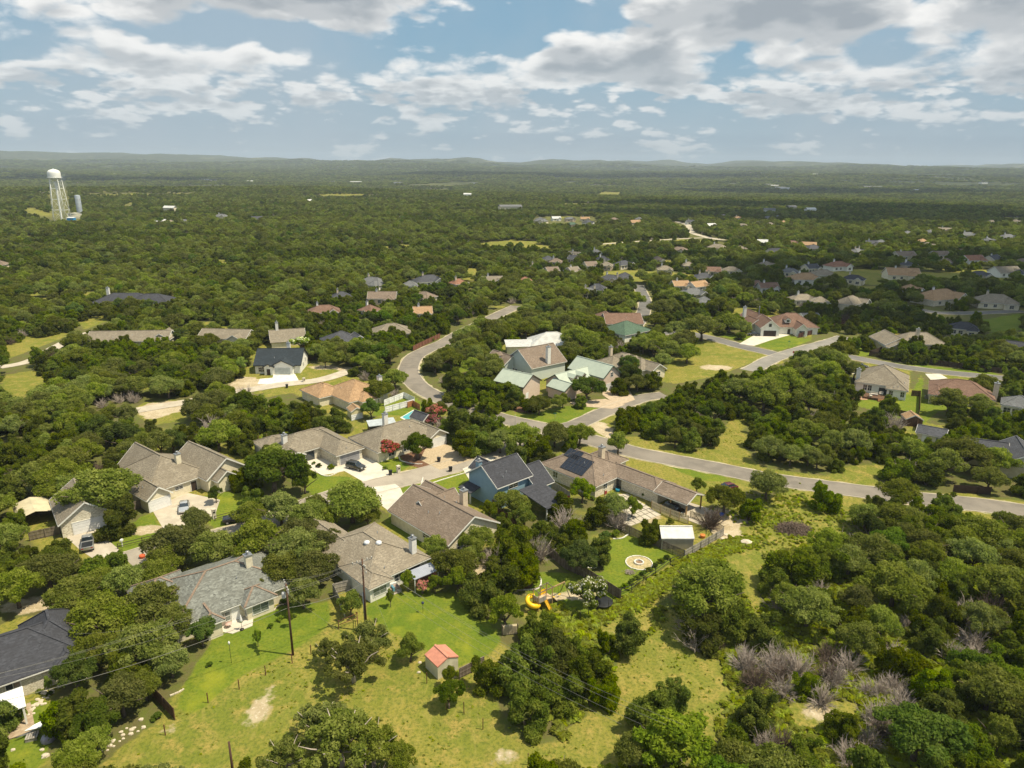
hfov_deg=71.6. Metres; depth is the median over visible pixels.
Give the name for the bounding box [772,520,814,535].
brush pile
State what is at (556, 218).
suburban house
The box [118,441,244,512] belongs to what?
family house
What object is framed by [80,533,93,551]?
pickup truck
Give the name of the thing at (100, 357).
juniper tree
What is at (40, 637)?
family house
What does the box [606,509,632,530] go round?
bare brush
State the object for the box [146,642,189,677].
oak tree
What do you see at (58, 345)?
road
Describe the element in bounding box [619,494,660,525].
patio
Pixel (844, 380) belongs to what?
juniper tree
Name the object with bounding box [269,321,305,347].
family house
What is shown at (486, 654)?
power line
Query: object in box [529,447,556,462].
juniper tree
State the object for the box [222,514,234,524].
boxy suv
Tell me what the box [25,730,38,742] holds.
picnic bench
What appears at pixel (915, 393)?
wooden fence
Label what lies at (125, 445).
oak tree
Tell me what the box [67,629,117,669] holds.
oak tree
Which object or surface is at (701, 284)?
suburban house
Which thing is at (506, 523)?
juniper tree
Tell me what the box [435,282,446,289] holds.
green tree
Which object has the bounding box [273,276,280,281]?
green tree
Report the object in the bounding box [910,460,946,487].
juniper tree
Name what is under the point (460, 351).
oak tree
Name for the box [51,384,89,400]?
oak tree
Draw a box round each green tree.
[0,279,12,285]
[0,354,9,366]
[14,286,33,293]
[55,281,68,290]
[56,365,87,380]
[64,302,83,311]
[78,412,113,434]
[80,276,93,280]
[89,270,98,274]
[102,421,141,443]
[111,297,122,306]
[114,284,122,289]
[117,284,134,292]
[122,360,136,373]
[139,299,157,307]
[150,320,167,327]
[155,258,168,263]
[156,308,177,325]
[157,362,181,376]
[164,428,187,452]
[172,328,188,338]
[182,341,198,349]
[184,615,215,646]
[206,280,218,285]
[207,485,222,502]
[221,284,235,291]
[226,255,240,261]
[226,391,260,408]
[243,448,311,493]
[255,271,270,277]
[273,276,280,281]
[291,466,318,493]
[297,282,311,290]
[336,315,352,324]
[342,304,356,312]
[347,341,372,355]
[355,303,364,309]
[360,398,380,419]
[362,310,377,325]
[368,341,389,358]
[375,310,392,320]
[388,341,402,348]
[396,317,407,324]
[397,314,416,324]
[400,432,433,459]
[411,292,423,300]
[417,264,427,271]
[418,298,431,305]
[432,679,465,708]
[433,304,443,312]
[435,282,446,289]
[442,272,454,278]
[443,286,456,297]
[449,307,467,324]
[531,263,542,269]
[534,302,551,311]
[558,537,598,574]
[571,376,607,400]
[618,355,639,366]
[618,364,642,377]
[625,281,636,290]
[639,401,657,415]
[672,311,687,320]
[676,291,691,300]
[691,307,705,313]
[695,398,725,418]
[707,754,764,767]
[712,284,726,294]
[770,265,779,268]
[772,297,781,305]
[792,350,813,359]
[808,285,823,291]
[818,375,840,388]
[847,418,872,431]
[855,511,885,534]
[860,288,871,293]
[869,526,909,550]
[872,700,976,766]
[883,280,898,290]
[897,304,911,311]
[902,341,925,355]
[913,310,927,321]
[934,323,953,337]
[943,646,994,669]
[946,335,972,347]
[965,344,982,353]
[996,336,1019,340]
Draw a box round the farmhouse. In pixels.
[253,341,308,374]
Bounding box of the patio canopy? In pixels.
[410,562,438,592]
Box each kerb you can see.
[123,456,461,552]
[378,441,535,492]
[398,306,992,512]
[418,311,1023,504]
[564,392,656,422]
[742,335,837,368]
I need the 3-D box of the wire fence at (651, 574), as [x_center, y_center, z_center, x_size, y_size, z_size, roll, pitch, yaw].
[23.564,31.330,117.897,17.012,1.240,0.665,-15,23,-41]
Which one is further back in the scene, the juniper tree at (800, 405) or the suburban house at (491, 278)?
the suburban house at (491, 278)
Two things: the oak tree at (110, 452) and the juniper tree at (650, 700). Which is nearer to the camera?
the juniper tree at (650, 700)
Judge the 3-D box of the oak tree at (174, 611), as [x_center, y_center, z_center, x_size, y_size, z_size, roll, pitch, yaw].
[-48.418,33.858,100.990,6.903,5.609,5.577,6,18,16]
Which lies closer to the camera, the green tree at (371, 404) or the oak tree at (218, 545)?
the oak tree at (218, 545)
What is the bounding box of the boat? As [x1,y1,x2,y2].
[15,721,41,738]
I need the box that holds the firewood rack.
[502,623,517,635]
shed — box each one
[346,403,362,418]
[366,417,395,429]
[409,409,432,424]
[424,644,458,679]
[659,525,694,548]
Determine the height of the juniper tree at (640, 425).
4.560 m
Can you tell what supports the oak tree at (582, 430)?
on the ground
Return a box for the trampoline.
[592,595,612,608]
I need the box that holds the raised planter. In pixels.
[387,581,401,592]
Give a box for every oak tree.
[0,391,15,405]
[0,399,8,409]
[0,414,27,433]
[0,491,18,511]
[0,523,30,545]
[1,396,32,412]
[6,400,36,416]
[15,552,80,587]
[19,409,51,423]
[24,391,50,414]
[25,387,44,397]
[26,385,47,393]
[30,457,92,485]
[31,473,60,497]
[32,399,48,411]
[35,432,50,447]
[41,573,102,610]
[42,376,70,386]
[44,398,67,413]
[45,384,62,394]
[45,393,77,402]
[50,737,101,767]
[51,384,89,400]
[52,411,92,430]
[52,472,74,490]
[55,382,65,387]
[55,759,99,767]
[58,438,74,447]
[59,333,87,345]
[61,343,80,350]
[61,378,85,389]
[62,330,91,343]
[62,347,91,360]
[64,586,139,639]
[65,397,85,410]
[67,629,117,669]
[70,431,105,445]
[75,374,90,385]
[76,722,112,756]
[77,407,95,414]
[79,373,103,384]
[85,382,107,402]
[87,566,115,592]
[89,365,105,370]
[89,367,113,375]
[91,670,146,718]
[93,423,116,446]
[95,404,119,420]
[96,383,115,400]
[97,371,120,381]
[97,377,115,397]
[99,357,128,369]
[100,563,144,593]
[101,446,122,460]
[102,368,116,372]
[109,376,128,397]
[111,371,127,377]
[111,403,137,420]
[113,441,142,459]
[117,375,150,397]
[122,580,179,624]
[126,430,157,446]
[128,359,150,372]
[133,668,162,700]
[138,323,164,329]
[138,523,210,562]
[140,542,190,568]
[140,762,185,767]
[141,556,177,581]
[142,428,182,452]
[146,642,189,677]
[147,375,164,394]
[149,376,184,398]
[150,601,194,634]
[159,351,189,363]
[172,424,180,431]
[179,393,219,419]
[180,362,201,374]
[180,505,211,526]
[186,529,236,562]
[187,321,208,334]
[189,335,211,346]
[190,403,224,422]
[193,419,242,451]
[201,349,218,367]
[201,365,234,383]
[202,388,229,403]
[204,381,232,392]
[211,355,236,366]
[216,340,239,350]
[218,409,252,427]
[219,394,234,406]
[221,363,239,381]
[221,388,233,394]
[226,343,254,356]
[228,500,268,522]
[229,314,243,323]
[231,319,252,328]
[231,516,285,556]
[248,317,262,327]
[254,316,274,326]
[258,490,300,524]
[259,550,297,583]
[263,442,294,467]
[263,526,325,560]
[280,516,318,536]
[283,577,321,608]
[286,499,327,521]
[293,547,339,581]
[304,493,328,505]
[310,527,340,551]
[318,352,331,367]
[319,506,339,522]
[323,477,382,523]
[328,335,345,342]
[334,344,348,362]
[338,341,354,346]
[349,337,362,343]
[351,352,369,364]
[353,508,381,524]
[359,353,384,365]
[362,339,377,344]
[363,379,394,401]
[381,343,402,364]
[381,368,408,389]
[385,738,417,767]
[420,534,446,554]
[422,354,447,373]
[430,547,479,575]
[437,401,447,416]
[440,347,463,370]
[449,333,470,343]
[452,326,470,336]
[455,348,466,365]
[457,525,495,551]
[460,337,484,350]
[461,324,481,332]
[461,357,481,368]
[461,545,485,561]
[465,330,482,341]
[467,343,491,356]
[470,362,489,375]
[479,319,493,331]
[479,331,500,342]
[479,359,504,375]
[484,353,503,363]
[488,428,510,452]
[489,323,511,340]
[491,319,502,326]
[493,489,531,512]
[501,421,540,445]
[502,318,520,325]
[513,320,536,338]
[526,395,550,414]
[537,321,557,331]
[542,421,568,446]
[551,314,577,327]
[551,756,584,767]
[557,341,581,354]
[559,340,582,355]
[560,325,600,345]
[561,323,573,331]
[566,311,585,317]
[566,423,596,445]
[577,314,597,325]
[589,314,604,322]
[591,321,607,331]
[594,491,628,520]
[599,336,617,345]
[604,291,626,304]
[607,431,631,454]
[612,728,649,767]
[624,291,646,308]
[624,374,649,391]
[630,334,650,353]
[642,312,668,326]
[643,339,661,356]
[644,330,671,351]
[646,299,673,312]
[647,335,668,353]
[650,353,674,364]
[655,340,682,355]
[657,286,688,299]
[664,321,689,332]
[665,428,683,447]
[669,333,696,343]
[669,557,747,615]
[676,343,700,363]
[678,337,687,355]
[682,313,725,340]
[682,329,695,339]
[687,422,706,435]
[705,296,734,311]
[705,484,746,513]
[705,734,754,763]
[717,312,742,332]
[720,377,752,396]
[730,319,752,331]
[738,740,811,767]
[743,377,790,412]
[748,468,788,500]
[751,434,784,455]
[764,365,779,371]
[764,367,806,387]
[770,581,805,601]
[775,585,844,627]
[779,444,805,465]
[786,417,828,437]
[791,382,833,410]
[794,353,808,363]
[796,365,816,373]
[800,357,825,366]
[802,444,822,465]
[803,449,832,469]
[804,410,845,433]
[806,526,848,550]
[807,374,835,385]
[809,346,833,357]
[812,360,846,377]
[817,429,849,448]
[818,443,836,463]
[823,341,859,355]
[831,349,850,361]
[831,542,873,574]
[834,620,885,655]
[836,584,879,612]
[839,428,875,450]
[842,531,906,563]
[846,361,865,379]
[848,503,879,529]
[852,559,927,606]
[863,603,905,637]
[874,477,922,503]
[876,502,917,525]
[884,522,918,542]
[892,436,929,456]
[895,580,936,613]
[898,558,939,589]
[904,505,926,529]
[906,528,950,553]
[907,540,946,561]
[924,447,970,472]
[929,387,969,414]
[932,433,1004,466]
[935,556,973,585]
[941,524,984,543]
[946,536,1001,566]
[951,513,1017,545]
[956,659,1023,714]
[959,600,1011,637]
[967,393,995,409]
[967,563,1023,605]
[968,373,1000,389]
[970,466,1011,486]
[973,446,1023,468]
[974,350,1000,367]
[977,712,1023,752]
[981,605,1012,637]
[986,330,1007,339]
[986,538,1017,548]
[989,339,1006,347]
[996,546,1023,568]
[998,342,1018,361]
[999,513,1023,535]
[1008,528,1023,546]
[1015,586,1023,609]
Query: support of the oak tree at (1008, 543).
on the ground
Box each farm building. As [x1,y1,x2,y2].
[163,206,176,209]
[498,204,522,208]
[763,208,775,211]
[804,207,816,210]
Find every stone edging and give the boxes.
[170,688,183,695]
[308,461,344,475]
[434,472,465,482]
[517,579,541,589]
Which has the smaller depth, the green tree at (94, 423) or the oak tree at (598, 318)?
the green tree at (94, 423)
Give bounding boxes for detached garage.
[49,478,106,537]
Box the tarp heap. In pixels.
[40,735,55,744]
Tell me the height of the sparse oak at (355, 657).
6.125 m
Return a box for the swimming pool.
[400,410,413,419]
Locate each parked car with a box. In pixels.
[178,500,189,512]
[720,481,738,488]
[747,331,759,335]
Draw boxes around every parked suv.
[345,459,365,470]
[662,499,684,514]
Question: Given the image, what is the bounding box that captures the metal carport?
[13,497,53,515]
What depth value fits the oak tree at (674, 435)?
169.91 m
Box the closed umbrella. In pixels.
[239,615,243,630]
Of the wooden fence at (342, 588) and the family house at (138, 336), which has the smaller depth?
the wooden fence at (342, 588)
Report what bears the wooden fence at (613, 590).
on the ground
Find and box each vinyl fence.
[351,413,361,420]
[384,392,414,405]
[385,399,414,412]
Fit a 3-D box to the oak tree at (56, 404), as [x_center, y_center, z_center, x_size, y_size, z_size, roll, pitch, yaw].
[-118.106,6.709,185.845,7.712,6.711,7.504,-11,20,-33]
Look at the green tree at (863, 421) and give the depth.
176.09 m
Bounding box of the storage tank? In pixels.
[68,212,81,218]
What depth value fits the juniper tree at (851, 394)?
200.17 m
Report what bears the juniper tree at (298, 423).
on the ground
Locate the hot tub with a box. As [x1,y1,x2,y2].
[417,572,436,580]
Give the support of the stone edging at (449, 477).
on the ground
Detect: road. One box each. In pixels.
[0,332,86,367]
[123,432,541,565]
[135,370,347,412]
[399,305,1023,515]
[563,392,665,426]
[603,238,717,243]
[635,285,650,324]
[664,331,776,354]
[675,221,724,239]
[743,336,847,370]
[849,355,1002,379]
[922,309,1023,313]
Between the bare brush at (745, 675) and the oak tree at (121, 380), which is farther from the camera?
the oak tree at (121, 380)
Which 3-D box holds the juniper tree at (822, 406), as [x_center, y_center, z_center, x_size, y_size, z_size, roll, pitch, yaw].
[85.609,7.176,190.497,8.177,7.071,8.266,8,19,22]
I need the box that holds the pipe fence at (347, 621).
[338,612,357,629]
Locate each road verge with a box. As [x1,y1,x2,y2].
[124,440,538,566]
[397,305,1022,513]
[562,392,663,426]
[670,334,772,355]
[740,336,833,371]
[851,355,1001,380]
[925,310,1023,314]
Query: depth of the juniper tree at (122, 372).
218.43 m
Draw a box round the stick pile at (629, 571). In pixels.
[624,567,635,574]
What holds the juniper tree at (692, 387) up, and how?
on the ground
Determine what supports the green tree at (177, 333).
on the ground
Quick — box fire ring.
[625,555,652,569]
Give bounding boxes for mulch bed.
[400,448,429,467]
[514,406,530,412]
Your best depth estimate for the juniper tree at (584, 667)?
90.46 m
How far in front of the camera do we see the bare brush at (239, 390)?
204.85 m
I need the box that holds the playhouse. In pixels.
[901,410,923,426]
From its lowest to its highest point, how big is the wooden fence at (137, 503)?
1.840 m
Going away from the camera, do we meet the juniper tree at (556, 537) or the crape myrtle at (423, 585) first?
the crape myrtle at (423, 585)
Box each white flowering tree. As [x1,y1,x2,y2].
[288,336,309,347]
[566,575,607,608]
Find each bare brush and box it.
[5,335,15,344]
[94,462,102,468]
[96,398,108,407]
[111,392,124,402]
[125,390,141,402]
[199,414,218,427]
[236,384,254,394]
[357,370,368,379]
[390,389,398,395]
[432,415,445,426]
[481,543,501,563]
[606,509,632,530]
[615,340,628,347]
[672,607,694,633]
[674,626,708,651]
[691,505,727,530]
[725,643,763,673]
[726,642,764,671]
[737,664,774,693]
[738,665,768,690]
[752,726,779,745]
[760,591,783,610]
[760,724,795,750]
[761,637,788,668]
[763,659,795,689]
[769,673,802,703]
[773,645,816,676]
[774,649,795,673]
[780,648,802,664]
[808,637,846,667]
[809,677,839,710]
[811,579,830,589]
[811,656,850,680]
[818,661,861,686]
[820,660,853,688]
[826,642,869,676]
[827,733,870,767]
[840,312,849,320]
[850,698,891,729]
[853,677,877,697]
[858,716,890,752]
[860,693,891,726]
[865,672,898,697]
[871,720,891,740]
[879,669,910,694]
[883,684,920,705]
[885,411,906,428]
[886,638,909,651]
[893,680,918,701]
[899,613,911,630]
[936,639,966,664]
[954,619,990,651]
[956,596,972,623]
[960,638,990,653]
[967,588,1009,611]
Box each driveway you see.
[67,530,118,557]
[154,493,219,528]
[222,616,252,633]
[258,374,297,383]
[308,457,351,474]
[345,455,392,480]
[372,484,402,509]
[420,444,475,469]
[463,456,494,478]
[570,399,623,408]
[602,390,634,405]
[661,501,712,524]
[740,334,787,345]
[925,374,946,379]
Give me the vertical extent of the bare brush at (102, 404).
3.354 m
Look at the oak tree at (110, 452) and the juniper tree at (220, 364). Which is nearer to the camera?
the oak tree at (110, 452)
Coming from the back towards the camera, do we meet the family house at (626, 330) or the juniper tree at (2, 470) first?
the family house at (626, 330)
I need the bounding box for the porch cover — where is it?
[0,686,33,739]
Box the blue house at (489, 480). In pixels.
[458,453,557,519]
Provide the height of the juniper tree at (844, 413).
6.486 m
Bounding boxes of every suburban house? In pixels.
[0,260,8,266]
[216,213,227,217]
[307,301,340,317]
[332,288,352,296]
[357,300,380,318]
[363,273,384,290]
[367,288,397,304]
[403,280,417,288]
[412,272,441,284]
[412,303,432,316]
[419,291,437,301]
[449,276,469,288]
[482,274,502,282]
[533,218,547,223]
[542,255,552,261]
[544,266,559,271]
[549,255,562,264]
[551,216,561,220]
[564,217,575,221]
[566,264,581,271]
[567,252,576,262]
[580,216,589,221]
[581,220,594,223]
[582,261,597,268]
[582,284,596,297]
[590,283,606,291]
[596,253,610,261]
[599,272,623,283]
[601,259,613,270]
[613,260,634,269]
[618,272,631,278]
[630,220,640,224]
[653,256,665,261]
[656,263,673,274]
[669,277,691,289]
[674,246,687,251]
[681,259,692,269]
[681,285,706,297]
[685,218,694,224]
[687,280,709,289]
[694,270,712,280]
[696,296,709,304]
[705,266,721,274]
[707,241,725,249]
[721,266,741,273]
[755,279,780,292]
[757,239,767,242]
[758,259,774,265]
[765,248,779,252]
[783,265,798,276]
[787,270,820,284]
[787,290,815,305]
[801,261,822,271]
[802,241,816,245]
[806,245,818,249]
[811,269,834,277]
[811,296,830,303]
[823,258,853,270]
[833,295,871,309]
[843,271,865,285]
[851,246,864,253]
[865,239,877,245]
[881,266,920,280]
[893,250,916,259]
[898,258,912,267]
[901,284,924,291]
[910,287,966,306]
[929,251,948,256]
[938,226,950,230]
[949,321,979,335]
[963,231,975,237]
[963,255,988,263]
[970,290,1019,310]
[973,271,992,278]
[984,236,996,241]
[984,253,1006,260]
[986,266,1019,277]
[1000,233,1015,238]
[1000,395,1023,414]
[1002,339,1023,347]
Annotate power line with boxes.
[0,593,285,677]
[0,608,286,701]
[2,581,281,672]
[3,584,281,672]
[83,599,272,633]
[289,583,362,607]
[354,564,615,721]
[360,562,641,724]
[372,563,665,724]
[372,564,683,724]
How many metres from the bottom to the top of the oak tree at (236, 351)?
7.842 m
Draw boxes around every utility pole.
[228,741,233,767]
[281,579,293,655]
[352,556,371,621]
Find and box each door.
[71,515,105,534]
[148,494,171,512]
[190,480,197,491]
[230,606,239,620]
[274,368,290,374]
[306,450,314,460]
[339,450,359,464]
[431,435,445,448]
[605,383,612,391]
[616,479,620,488]
[763,330,776,335]
[878,387,886,394]
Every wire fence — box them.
[163,645,310,735]
[426,673,528,761]
[621,552,684,591]
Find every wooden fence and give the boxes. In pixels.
[28,526,60,540]
[134,500,140,509]
[152,690,175,719]
[308,355,315,360]
[332,584,344,616]
[333,579,349,592]
[407,400,419,409]
[413,333,439,350]
[459,656,483,679]
[492,499,524,525]
[547,546,620,597]
[551,482,569,495]
[619,522,684,556]
[651,501,688,522]
[684,528,723,555]
[690,510,723,528]
[798,315,845,337]
[869,347,1023,373]
[911,390,920,427]
[953,485,991,494]
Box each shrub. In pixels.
[150,711,162,721]
[275,615,283,620]
[279,599,289,604]
[327,464,335,469]
[598,530,610,539]
[610,529,619,536]
[633,575,641,579]
[657,558,665,563]
[666,517,673,523]
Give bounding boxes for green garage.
[493,368,541,398]
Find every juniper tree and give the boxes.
[0,408,4,417]
[0,467,4,478]
[0,474,26,506]
[0,554,30,572]
[0,699,27,737]
[0,736,9,767]
[1,507,27,539]
[5,412,31,435]
[9,434,32,445]
[9,759,27,767]
[24,414,45,434]
[25,444,49,462]
[32,539,59,557]
[33,354,49,370]
[38,701,72,742]
[39,686,97,740]
[44,538,82,579]
[47,368,60,378]
[47,430,73,451]
[50,409,66,429]
[62,422,80,434]
[66,407,78,412]
[74,415,88,435]
[77,369,88,376]
[78,554,113,574]
[86,358,99,371]
[93,348,110,358]
[93,353,106,363]
[97,458,119,471]
[100,651,153,698]
[104,549,127,567]
[112,351,129,361]
[115,417,145,440]
[116,437,122,442]
[117,366,130,376]
[131,371,148,377]
[137,347,159,360]
[155,371,166,376]
[159,349,173,364]
[160,346,175,355]
[172,370,190,379]
[172,379,196,396]
[178,421,199,448]
[189,371,205,388]
[197,372,211,387]
[208,351,220,366]
[215,362,233,382]
[221,352,236,359]
[225,435,246,454]
[228,362,245,377]
[228,465,263,492]
[232,403,254,415]
[237,756,251,767]
[238,409,253,429]
[240,485,263,504]
[241,389,263,413]
[250,394,268,409]
[250,416,263,433]
[257,409,280,431]
[259,444,281,470]
[267,402,289,420]
[270,403,287,418]
[280,410,293,429]
[281,400,302,411]
[289,412,309,432]
[293,404,310,420]
[295,411,312,427]
[303,401,321,421]
[311,416,335,431]
[326,407,343,425]
[333,413,351,432]
[376,364,390,375]
[438,418,454,434]
[441,366,468,402]
[446,405,491,438]
[451,430,475,457]
[453,388,477,406]
[457,570,504,619]
[463,370,495,396]
[464,424,498,457]
[470,655,513,698]
[474,390,501,415]
[477,554,519,592]
[478,374,494,380]
[482,376,511,400]
[487,414,507,432]
[491,522,542,563]
[492,570,501,587]
[495,512,512,529]
[496,633,554,700]
[505,384,524,406]
[505,438,527,463]
[507,680,549,745]
[516,433,552,458]
[516,609,555,641]
[519,395,538,412]
[527,750,558,767]
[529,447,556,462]
[531,520,556,547]
[531,627,579,681]
[531,662,587,718]
[545,491,573,523]
[549,521,566,544]
[552,532,584,558]
[560,347,576,370]
[563,648,613,693]
[565,517,587,541]
[568,635,588,655]
[581,341,605,359]
[582,496,609,529]
[587,673,620,714]
[589,536,611,565]
[597,628,618,661]
[610,378,629,396]
[613,610,647,656]
[615,405,638,433]
[615,405,641,418]
[624,690,666,729]
[635,413,656,431]
[638,371,662,389]
[638,518,660,546]
[642,407,663,430]
[649,416,676,441]
[652,400,665,411]
[655,677,692,713]
[661,416,685,441]
[666,393,688,411]
[668,408,688,418]
[673,388,691,402]
[674,383,695,394]
[674,410,694,427]
[677,426,701,452]
[678,609,725,658]
[683,415,706,420]
[684,396,705,415]
[692,395,706,405]
[692,412,713,428]
[701,427,720,446]
[703,379,726,399]
[705,411,725,432]
[714,369,728,381]
[714,599,752,645]
[717,402,736,419]
[718,379,737,396]
[722,723,750,744]
[732,686,778,741]
[734,374,753,379]
[738,498,762,521]
[743,424,767,449]
[743,611,787,659]
[750,366,770,379]
[751,412,776,423]
[755,422,765,428]
[755,434,779,461]
[757,417,786,438]
[757,562,794,594]
[764,548,819,588]
[766,389,788,407]
[767,414,790,435]
[772,405,791,423]
[773,400,796,421]
[776,427,803,442]
[780,436,794,455]
[787,733,825,767]
[790,402,804,410]
[792,671,821,702]
[794,409,809,419]
[794,435,812,459]
[802,371,818,385]
[803,542,849,582]
[807,479,843,514]
[815,400,838,412]
[817,586,836,612]
[819,382,838,394]
[820,353,835,361]
[823,405,840,418]
[823,708,860,747]
[830,401,849,420]
[831,444,853,461]
[832,384,865,410]
[834,374,850,389]
[834,424,847,432]
[836,604,871,631]
[842,743,890,767]
[848,412,872,423]
[850,424,868,433]
[853,431,886,458]
[865,406,889,431]
[867,433,896,454]
[869,442,887,457]
[870,551,906,565]
[872,638,933,689]
[875,443,900,463]
[876,457,913,479]
[878,394,900,418]
[883,497,901,506]
[885,432,905,452]
[896,514,921,528]
[899,430,920,454]
[902,556,918,560]
[904,448,934,464]
[905,608,944,645]
[907,668,954,698]
[908,616,953,658]
[909,496,948,516]
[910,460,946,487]
[915,687,967,723]
[916,752,953,767]
[919,547,945,585]
[920,587,968,638]
[922,514,945,538]
[923,437,941,450]
[930,492,956,502]
[931,494,963,517]
[931,576,955,598]
[936,510,964,529]
[939,669,985,712]
[940,658,972,693]
[941,431,957,449]
[945,401,967,421]
[945,750,965,766]
[949,570,974,605]
[956,424,986,438]
[957,723,999,767]
[961,512,980,517]
[962,418,991,438]
[970,422,994,437]
[981,520,1009,543]
[981,629,1023,664]
[981,764,995,767]
[982,406,1003,420]
[983,426,1012,440]
[985,642,1023,681]
[986,417,1010,433]
[991,624,1015,646]
[991,695,1023,749]
[997,384,1022,401]
[1001,366,1023,381]
[1002,409,1023,428]
[1003,380,1022,395]
[1009,473,1023,498]
[1009,752,1023,767]
[1010,646,1023,666]
[1011,610,1023,643]
[1012,536,1023,549]
[1015,426,1023,439]
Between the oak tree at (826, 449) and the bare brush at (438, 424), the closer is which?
the oak tree at (826, 449)
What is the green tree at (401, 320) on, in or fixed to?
on the ground
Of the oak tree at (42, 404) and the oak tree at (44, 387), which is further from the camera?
the oak tree at (44, 387)
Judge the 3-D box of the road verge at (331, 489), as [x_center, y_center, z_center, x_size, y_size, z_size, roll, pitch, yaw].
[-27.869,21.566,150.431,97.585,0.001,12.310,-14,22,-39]
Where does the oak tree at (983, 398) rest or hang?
on the ground
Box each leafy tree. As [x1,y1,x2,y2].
[43,675,52,690]
[236,356,247,367]
[252,628,261,646]
[286,610,292,620]
[336,589,361,615]
[386,587,393,606]
[396,631,425,661]
[400,569,415,591]
[428,575,443,593]
[441,665,458,681]
[442,565,466,591]
[479,499,497,516]
[487,592,523,624]
[507,502,536,525]
[558,393,570,407]
[569,476,595,503]
[624,495,643,516]
[632,706,717,767]
[636,724,671,767]
[690,477,706,491]
[990,388,1005,396]
[990,510,1015,521]
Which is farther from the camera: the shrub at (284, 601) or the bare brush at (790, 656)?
the shrub at (284, 601)
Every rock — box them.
[41,753,49,758]
[741,539,751,543]
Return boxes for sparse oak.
[255,734,305,767]
[292,701,347,747]
[294,706,384,767]
[312,637,331,663]
[322,638,386,683]
[340,618,392,656]
[340,716,399,767]
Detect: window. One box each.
[4,681,21,691]
[174,484,182,490]
[221,610,230,621]
[252,601,269,615]
[373,584,386,597]
[394,572,402,581]
[508,482,517,489]
[553,471,557,478]
[1002,407,1010,412]
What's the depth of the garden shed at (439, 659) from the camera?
94.75 m
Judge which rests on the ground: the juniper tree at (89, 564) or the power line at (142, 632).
the juniper tree at (89, 564)
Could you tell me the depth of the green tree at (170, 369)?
214.68 m
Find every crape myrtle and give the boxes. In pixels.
[380,439,400,452]
[416,579,428,593]
[424,413,441,425]
[425,403,446,417]
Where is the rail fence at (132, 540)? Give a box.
[117,535,152,548]
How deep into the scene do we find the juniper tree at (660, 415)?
182.37 m
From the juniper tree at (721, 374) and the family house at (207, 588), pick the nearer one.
the family house at (207, 588)
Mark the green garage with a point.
(528, 384)
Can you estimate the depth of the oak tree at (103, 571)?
109.31 m
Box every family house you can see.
[0,608,88,694]
[79,327,176,345]
[93,286,175,306]
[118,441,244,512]
[126,548,289,642]
[198,328,252,343]
[253,426,364,465]
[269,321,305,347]
[299,374,389,409]
[314,518,430,602]
[319,331,363,341]
[348,411,448,462]
[371,323,410,337]
[387,480,500,552]
[485,343,566,378]
[504,332,566,353]
[541,444,704,516]
[544,356,620,398]
[595,311,643,325]
[596,345,666,377]
[607,320,650,342]
[740,305,772,331]
[754,306,819,336]
[854,364,909,400]
[869,327,944,350]
[928,378,1000,406]
[963,435,1023,477]
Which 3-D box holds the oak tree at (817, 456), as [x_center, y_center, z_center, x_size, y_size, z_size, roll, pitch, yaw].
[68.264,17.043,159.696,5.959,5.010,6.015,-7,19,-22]
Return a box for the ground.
[0,151,1023,767]
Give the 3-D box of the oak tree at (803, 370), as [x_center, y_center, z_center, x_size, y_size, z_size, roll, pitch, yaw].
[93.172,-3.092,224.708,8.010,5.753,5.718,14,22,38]
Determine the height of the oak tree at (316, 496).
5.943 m
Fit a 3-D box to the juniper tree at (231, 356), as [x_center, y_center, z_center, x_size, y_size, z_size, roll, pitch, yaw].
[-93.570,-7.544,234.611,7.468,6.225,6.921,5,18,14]
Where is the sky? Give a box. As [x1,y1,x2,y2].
[0,0,1023,165]
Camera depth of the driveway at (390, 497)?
146.82 m
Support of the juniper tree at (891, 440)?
on the ground
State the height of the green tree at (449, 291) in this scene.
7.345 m
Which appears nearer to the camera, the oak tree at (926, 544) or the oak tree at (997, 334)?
the oak tree at (926, 544)
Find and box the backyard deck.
[863,393,884,401]
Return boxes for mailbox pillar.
[211,508,216,518]
[396,465,399,473]
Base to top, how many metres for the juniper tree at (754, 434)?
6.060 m
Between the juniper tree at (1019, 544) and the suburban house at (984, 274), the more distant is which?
the suburban house at (984, 274)
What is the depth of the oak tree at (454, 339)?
254.50 m
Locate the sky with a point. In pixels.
(893, 82)
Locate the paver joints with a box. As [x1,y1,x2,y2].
[623,495,654,522]
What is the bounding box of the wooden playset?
[525,581,569,611]
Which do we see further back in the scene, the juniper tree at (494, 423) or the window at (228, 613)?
the juniper tree at (494, 423)
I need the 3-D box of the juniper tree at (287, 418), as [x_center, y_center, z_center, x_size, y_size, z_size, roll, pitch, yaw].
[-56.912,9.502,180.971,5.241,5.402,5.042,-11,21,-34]
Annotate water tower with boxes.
[47,169,70,220]
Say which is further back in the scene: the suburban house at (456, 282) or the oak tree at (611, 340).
the suburban house at (456, 282)
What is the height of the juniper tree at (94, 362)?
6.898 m
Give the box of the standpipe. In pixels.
[74,195,81,212]

